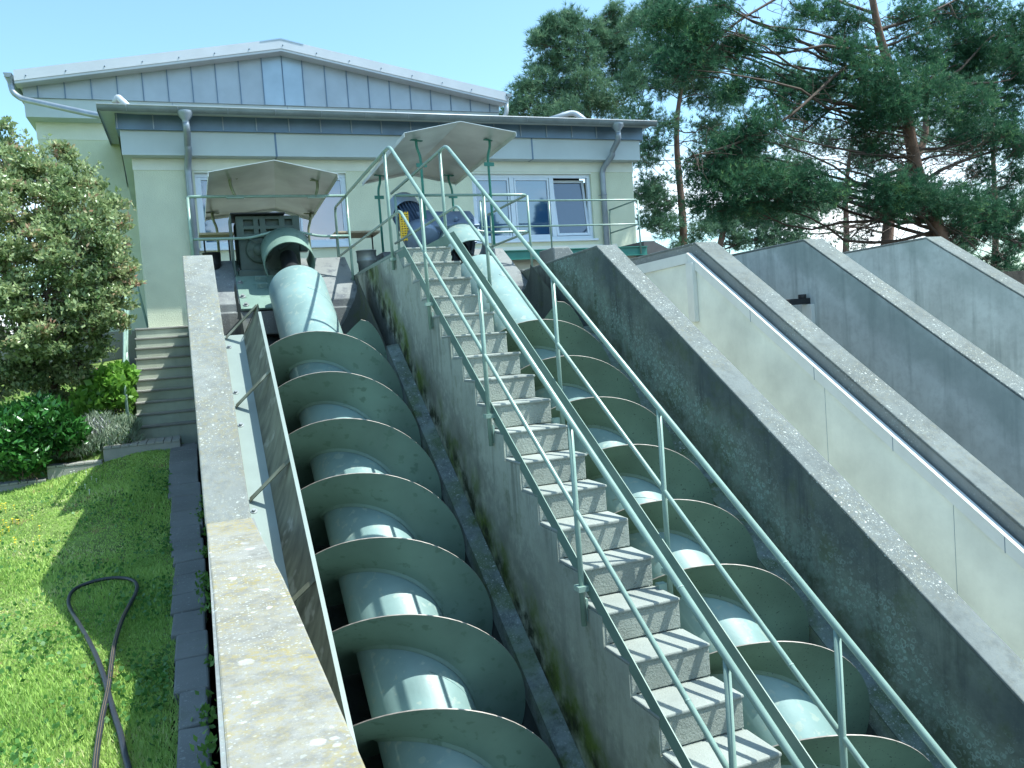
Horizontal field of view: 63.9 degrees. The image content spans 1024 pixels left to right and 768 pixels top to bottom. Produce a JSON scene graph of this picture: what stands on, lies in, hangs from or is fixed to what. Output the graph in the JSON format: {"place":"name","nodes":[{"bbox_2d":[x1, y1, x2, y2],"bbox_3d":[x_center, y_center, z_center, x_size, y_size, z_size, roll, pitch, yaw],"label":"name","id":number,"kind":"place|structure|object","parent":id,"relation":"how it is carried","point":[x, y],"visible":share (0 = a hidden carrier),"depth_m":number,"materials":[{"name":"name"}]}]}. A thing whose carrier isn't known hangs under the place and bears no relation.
{"place":"outdoors","nodes":[
{"label":"outdoors","id":0,"kind":"place"},
{"bbox_2d":[0,358,183,767],"bbox_3d":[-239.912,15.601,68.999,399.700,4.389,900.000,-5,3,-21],"label":"lawn","id":1,"kind":"structure","parent":0,"point":[90,457],"depth_m":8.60,"materials":[{"name":"plant"}]},
{"bbox_2d":[0,503,40,545],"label":"dandelions","id":2,"kind":"object","parent":1,"relation":"on","point":[18,523],"visible":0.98,"depth_m":9.59,"materials":[{"name":"yellow plant"}]},
{"bbox_2d":[0,477,47,491],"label":"garden kerb","id":3,"kind":"structure","parent":1,"relation":"on","point":[11,485],"depth_m":11.24,"materials":[{"name":"grey concrete"}]},
{"bbox_2d":[0,390,93,482],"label":"laurel","id":4,"kind":"object","parent":1,"relation":"on","point":[56,425],"visible":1,"depth_m":11.20,"materials":[{"name":"green plant"}]},
{"bbox_2d":[0,383,135,481],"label":"ground cover","id":5,"kind":"object","parent":1,"relation":"on","point":[52,460],"visible":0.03,"depth_m":12.10,"materials":[{"name":"green plant"}]},
{"bbox_2d":[0,115,146,403],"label":"bush","id":6,"kind":"object","parent":1,"relation":"on","point":[104,283],"visible":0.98,"depth_m":11.73,"materials":[{"name":"green plant"}]},
{"bbox_2d":[47,459,102,479],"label":"garden kerb","id":7,"kind":"structure","parent":1,"relation":"on","point":[55,470],"depth_m":11.50,"materials":[{"name":"grey concrete"}]},
{"bbox_2d":[48,409,145,459],"bbox_3d":[-6.147,0.741,12.097,1.379,0.788,0.962,-5,3,-21],"label":"lavender","id":8,"kind":"object","parent":1,"relation":"on","point":[107,425],"visible":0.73,"depth_m":12.01,"materials":[{"name":"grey plant"}]},
{"bbox_2d":[1,330,199,469],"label":"landing","id":9,"kind":"object","parent":1,"relation":"on","point":[131,347],"visible":0.08,"depth_m":15.04,"materials":[{"name":"grey concrete"}]},
{"bbox_2d":[130,286,148,327],"bbox_3d":[-7.812,-1.547,16.285,1.399,1.128,0.246,-4,3,10],"label":"landing rail","id":10,"kind":"object","parent":9,"relation":"on","point":[142,305],"visible":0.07,"depth_m":16.17,"materials":[{"name":"metal"}]},
{"bbox_2d":[66,576,138,767],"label":"hose","id":11,"kind":"object","parent":1,"relation":"on","point":[108,696],"visible":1,"depth_m":4.88,"materials":[{"name":"rubber"}]},
{"bbox_2d":[66,359,140,418],"bbox_3d":[-6.266,0.142,12.561,1.156,0.996,0.798,-5,3,-21],"label":"hazel","id":12,"kind":"object","parent":1,"relation":"on","point":[115,378],"visible":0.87,"depth_m":12.39,"materials":[{"name":"green plant"}]},
{"bbox_2d":[123,296,131,415],"bbox_3d":[-6.566,-0.544,14.088,0.048,2.666,3.374,-5,3,-21],"label":"garden handrail","id":13,"kind":"object","parent":1,"relation":"on","point":[125,346],"visible":0.48,"depth_m":13.29,"materials":[{"name":"metal"}]},
{"bbox_2d":[103,435,181,461],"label":"garden kerb","id":14,"kind":"structure","parent":1,"relation":"on","point":[116,451],"depth_m":11.93,"materials":[{"name":"grey concrete"}]},
{"bbox_2d":[134,326,198,450],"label":"garden steps","id":15,"kind":"structure","parent":1,"relation":"on","point":[165,404],"depth_m":13.77,"materials":[{"name":"grey concrete"}]},
{"bbox_2d":[167,442,220,767],"bbox_3d":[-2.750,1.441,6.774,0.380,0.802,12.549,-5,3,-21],"label":"slab path","id":16,"kind":"structure","parent":1,"relation":"on","point":[189,633],"depth_m":6.23,"materials":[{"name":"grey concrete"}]},
{"bbox_2d":[189,494,219,767],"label":"weeds","id":17,"kind":"object","parent":16,"relation":"on","point":[210,738],"visible":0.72,"depth_m":4.31,"materials":[{"name":"green plant"}]},
{"bbox_2d":[0,0,1023,333],"label":"sky","id":18,"kind":"structure","parent":0,"point":[476,42],"materials":[{"name":"blue"}]},
{"bbox_2d":[539,247,572,262],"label":"concrete block","id":19,"kind":"structure","parent":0,"point":[550,254],"depth_m":11.17,"materials":[{"name":"grey concrete"}]},
{"bbox_2d":[630,242,1023,545],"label":"concrete wall","id":20,"kind":"structure","parent":0,"point":[993,496],"depth_m":7.31,"materials":[{"name":"grey concrete"}]},
{"bbox_2d":[636,253,1023,661],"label":"wall cladding","id":21,"kind":"structure","parent":20,"relation":"attached to","point":[969,551],"depth_m":7.22,"materials":[{"name":"metal"}]},
{"bbox_2d":[1003,270,1023,284],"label":"yard","id":22,"kind":"structure","parent":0,"point":[1018,276],"depth_m":17.33,"materials":[{"name":"grey concrete"}]},
{"bbox_2d":[3,38,511,331],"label":"tall building","id":23,"kind":"structure","parent":22,"relation":"on","point":[59,101],"depth_m":19.32,"materials":[{"name":"metal"}]},
{"bbox_2d":[96,103,656,327],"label":"front building","id":24,"kind":"structure","parent":22,"relation":"on","point":[173,156],"depth_m":16.14,"materials":[{"name":"paint"}]},
{"bbox_2d":[112,95,128,103],"bbox_3d":[-7.338,-5.296,15.450,0.485,0.367,0.158,-2,4,30],"label":"roof pipe","id":25,"kind":"object","parent":24,"relation":"on","point":[118,99],"visible":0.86,"depth_m":15.44,"materials":[{"name":"white metal"}]},
{"bbox_2d":[193,171,354,250],"bbox_3d":[-4.612,-3.250,16.000,2.890,1.805,0.640,-5,3,-21],"label":"window","id":26,"kind":"structure","parent":24,"relation":"in","point":[323,223],"depth_m":16.12,"materials":[{"name":"white glass"}]},
{"bbox_2d":[471,172,598,243],"bbox_3d":[0.424,-3.719,17.921,2.870,1.815,0.640,-5,3,-21],"label":"window","id":27,"kind":"structure","parent":24,"relation":"in","point":[537,185],"depth_m":17.81,"materials":[{"name":"white glass"}]},
{"bbox_2d":[551,110,585,117],"bbox_3d":[1.310,-6.184,19.066,0.879,0.356,0.280,-4,3,9],"label":"roof pipe","id":28,"kind":"object","parent":24,"relation":"on","point":[570,113],"visible":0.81,"depth_m":19.05,"materials":[{"name":"white metal"}]},
{"bbox_2d":[499,0,646,118],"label":"pine tree","id":29,"kind":"object","parent":22,"relation":"on","point":[600,49],"visible":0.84,"depth_m":32.31,"materials":[{"name":"green plant"}]},
{"bbox_2d":[504,246,647,270],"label":"steel walkway","id":30,"kind":"structure","parent":22,"relation":"on","point":[521,259],"depth_m":16.53,"materials":[{"name":"metal"}]},
{"bbox_2d":[479,199,641,253],"bbox_3d":[1.222,-2.939,16.559,3.738,1.527,1.243,-7,4,-41],"label":"platform railing","id":31,"kind":"object","parent":30,"relation":"on","point":[609,224],"visible":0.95,"depth_m":16.52,"materials":[{"name":"metal"}]},
{"bbox_2d":[621,241,667,256],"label":"ramp block","id":32,"kind":"structure","parent":30,"relation":"attached to","point":[653,247],"depth_m":17.37,"materials":[{"name":"concrete"}]},
{"bbox_2d":[608,0,750,248],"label":"pine tree","id":33,"kind":"object","parent":22,"relation":"on","point":[649,192],"visible":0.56,"depth_m":29.59,"materials":[{"name":"green plant"}]},
{"bbox_2d":[701,131,834,252],"bbox_3d":[11.097,-8.360,36.660,7.264,6.736,3.606,-5,3,-21],"label":"pine tree","id":34,"kind":"object","parent":22,"relation":"on","point":[736,240],"visible":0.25,"depth_m":36.01,"materials":[{"name":"green plant"}]},
{"bbox_2d":[629,0,1023,271],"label":"pine tree","id":35,"kind":"object","parent":22,"relation":"on","point":[917,194],"visible":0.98,"depth_m":19.50,"materials":[{"name":"green plant"}]},
{"bbox_2d":[697,60,1009,251],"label":"pine tree","id":36,"kind":"object","parent":22,"relation":"on","point":[799,143],"visible":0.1,"depth_m":45.12,"materials":[{"name":"green plant"}]},
{"bbox_2d":[801,102,987,251],"bbox_3d":[12.553,-6.278,26.683,9.695,5.948,2.699,-6,3,-27],"label":"pine tree","id":37,"kind":"object","parent":22,"relation":"on","point":[888,235],"visible":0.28,"depth_m":25.89,"materials":[{"name":"green plant"}]},
{"bbox_2d":[945,38,1023,271],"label":"pine tree","id":38,"kind":"object","parent":22,"relation":"on","point":[1015,265],"visible":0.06,"depth_m":44.98,"materials":[{"name":"green plant"}]},
{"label":"pit water","id":39,"kind":"structure","parent":0,"visible":0},
{"bbox_2d":[182,255,364,767],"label":"concrete wall","id":40,"kind":"structure","parent":39,"relation":"on","point":[277,705],"depth_m":2.93,"materials":[{"name":"grey concrete"}]},
{"bbox_2d":[202,252,220,269],"bbox_3d":[-3.727,-1.445,10.213,0.220,0.371,0.221,-5,3,-21],"label":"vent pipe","id":41,"kind":"object","parent":40,"relation":"on","point":[216,260],"visible":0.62,"depth_m":10.14,"materials":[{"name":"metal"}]},
{"bbox_2d":[186,194,354,279],"bbox_3d":[-3.197,-1.713,10.775,1.900,1.227,1.617,-5,3,-21],"label":"platform railing","id":42,"kind":"object","parent":40,"relation":"on","point":[348,235],"visible":0.72,"depth_m":9.98,"materials":[{"name":"metal"}]},
{"bbox_2d":[224,304,357,748],"bbox_3d":[-1.028,1.353,4.035,0.279,3.842,5.702,-5,3,-21],"label":"splash guard","id":43,"kind":"object","parent":40,"relation":"attached to","point":[277,508],"visible":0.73,"depth_m":5.07,"materials":[{"name":"metal"}]},
{"bbox_2d":[215,257,356,337],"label":"concrete plinth","id":44,"kind":"structure","parent":39,"relation":"in","point":[336,275],"depth_m":9.96,"materials":[{"name":"grey concrete"}]},
{"bbox_2d":[199,232,233,260],"bbox_3d":[-3.905,-1.630,10.916,0.430,0.690,0.550,-5,3,-21],"label":"bench","id":45,"kind":"object","parent":44,"relation":"on","point":[213,234],"visible":0.51,"depth_m":10.74,"materials":[{"name":"wood"}]},
{"bbox_2d":[205,160,337,256],"bbox_3d":[-3.187,-2.128,10.744,1.511,1.034,2.476,-5,3,-21],"label":"canopy","id":46,"kind":"object","parent":44,"relation":"on","point":[273,177],"visible":0.98,"depth_m":10.47,"materials":[{"name":"metal"}]},
{"bbox_2d":[228,212,314,310],"bbox_3d":[-2.946,-1.497,10.128,0.922,1.209,1.275,-5,3,-21],"label":"gear unit","id":47,"kind":"object","parent":44,"relation":"on","point":[257,266],"visible":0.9,"depth_m":10.05,"materials":[{"name":"paint"}]},
{"bbox_2d":[234,276,585,767],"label":"screw trough","id":48,"kind":"object","parent":39,"relation":"in","point":[544,721],"visible":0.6,"depth_m":6.07,"materials":[{"name":"grey concrete"}]},
{"bbox_2d":[269,250,559,767],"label":"screw pump","id":49,"kind":"object","parent":48,"relation":"on","point":[424,652],"visible":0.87,"depth_m":5.81,"materials":[{"name":"paint"}]},
{"bbox_2d":[376,248,527,292],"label":"concrete plinth","id":50,"kind":"structure","parent":39,"relation":"in","point":[513,271],"depth_m":11.19,"materials":[{"name":"grey concrete"}]},
{"bbox_2d":[329,230,379,256],"bbox_3d":[-2.268,-1.827,11.969,0.640,0.730,0.550,-5,3,-21],"label":"bench","id":51,"kind":"object","parent":50,"relation":"on","point":[357,234],"visible":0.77,"depth_m":11.87,"materials":[{"name":"wood"}]},
{"bbox_2d":[362,121,515,251],"bbox_3d":[-1.064,-2.596,11.547,1.552,1.509,2.476,-5,3,-21],"label":"canopy","id":52,"kind":"object","parent":50,"relation":"on","point":[472,146],"visible":0.91,"depth_m":11.25,"materials":[{"name":"metal"}]},
{"bbox_2d":[390,192,493,263],"bbox_3d":[-0.981,-1.907,10.965,1.141,1.522,1.568,-5,3,-21],"label":"gear motor","id":53,"kind":"object","parent":50,"relation":"on","point":[457,222],"visible":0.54,"depth_m":10.67,"materials":[{"name":"metal"}]},
{"bbox_2d":[394,193,532,266],"bbox_3d":[-0.896,-2.015,11.651,1.873,1.057,1.617,-5,3,-21],"label":"platform railing","id":54,"kind":"object","parent":50,"relation":"on","point":[523,232],"visible":0.51,"depth_m":11.12,"materials":[{"name":"metal"}]},
{"bbox_2d":[354,246,781,767],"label":"concrete stairs","id":55,"kind":"structure","parent":39,"relation":"on","point":[611,718],"depth_m":5.34,"materials":[{"name":"grey concrete"}]},
{"bbox_2d":[356,249,376,270],"bbox_3d":[-1.924,-1.595,10.901,0.273,0.350,0.273,-5,3,-21],"label":"bucket","id":56,"kind":"object","parent":55,"relation":"on","point":[366,258],"visible":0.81,"depth_m":10.79,"materials":[{"name":"metal"}]},
{"bbox_2d":[334,146,803,767],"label":"stair railing","id":57,"kind":"object","parent":55,"relation":"attached to","point":[582,586],"visible":0.99,"depth_m":4.66,"materials":[{"name":"metal"}]},
{"bbox_2d":[390,145,956,767],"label":"stair railing","id":58,"kind":"object","parent":55,"relation":"attached to","point":[782,725],"visible":0.83,"depth_m":4.73,"materials":[{"name":"metal"}]},
{"bbox_2d":[523,264,944,767],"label":"screw trough","id":59,"kind":"object","parent":39,"relation":"in","point":[887,719],"visible":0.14,"depth_m":6.22,"materials":[{"name":"grey concrete"}]},
{"bbox_2d":[453,242,933,767],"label":"screw pump","id":60,"kind":"object","parent":59,"relation":"on","point":[775,602],"visible":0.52,"depth_m":6.28,"materials":[{"name":"paint"}]},
{"bbox_2d":[520,245,1023,767],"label":"concrete wall","id":61,"kind":"structure","parent":39,"relation":"on","point":[944,659],"depth_m":6.09,"materials":[{"name":"grey concrete"}]},
{"bbox_2d":[731,238,1023,497],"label":"concrete wall","id":62,"kind":"structure","parent":39,"relation":"on","point":[964,393],"depth_m":8.67,"materials":[{"name":"grey concrete"}]},
{"bbox_2d":[785,294,815,324],"bbox_3d":[3.447,-0.815,9.925,0.409,0.530,0.168,-5,3,-21],"label":"pipe bracket","id":63,"kind":"object","parent":62,"relation":"attached to","point":[808,310],"visible":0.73,"depth_m":9.93,"materials":[{"name":"metal"}]},
{"bbox_2d":[842,236,1023,378],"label":"concrete wall","id":64,"kind":"structure","parent":39,"relation":"on","point":[976,301],"depth_m":10.45,"materials":[{"name":"grey concrete"}]}
]}

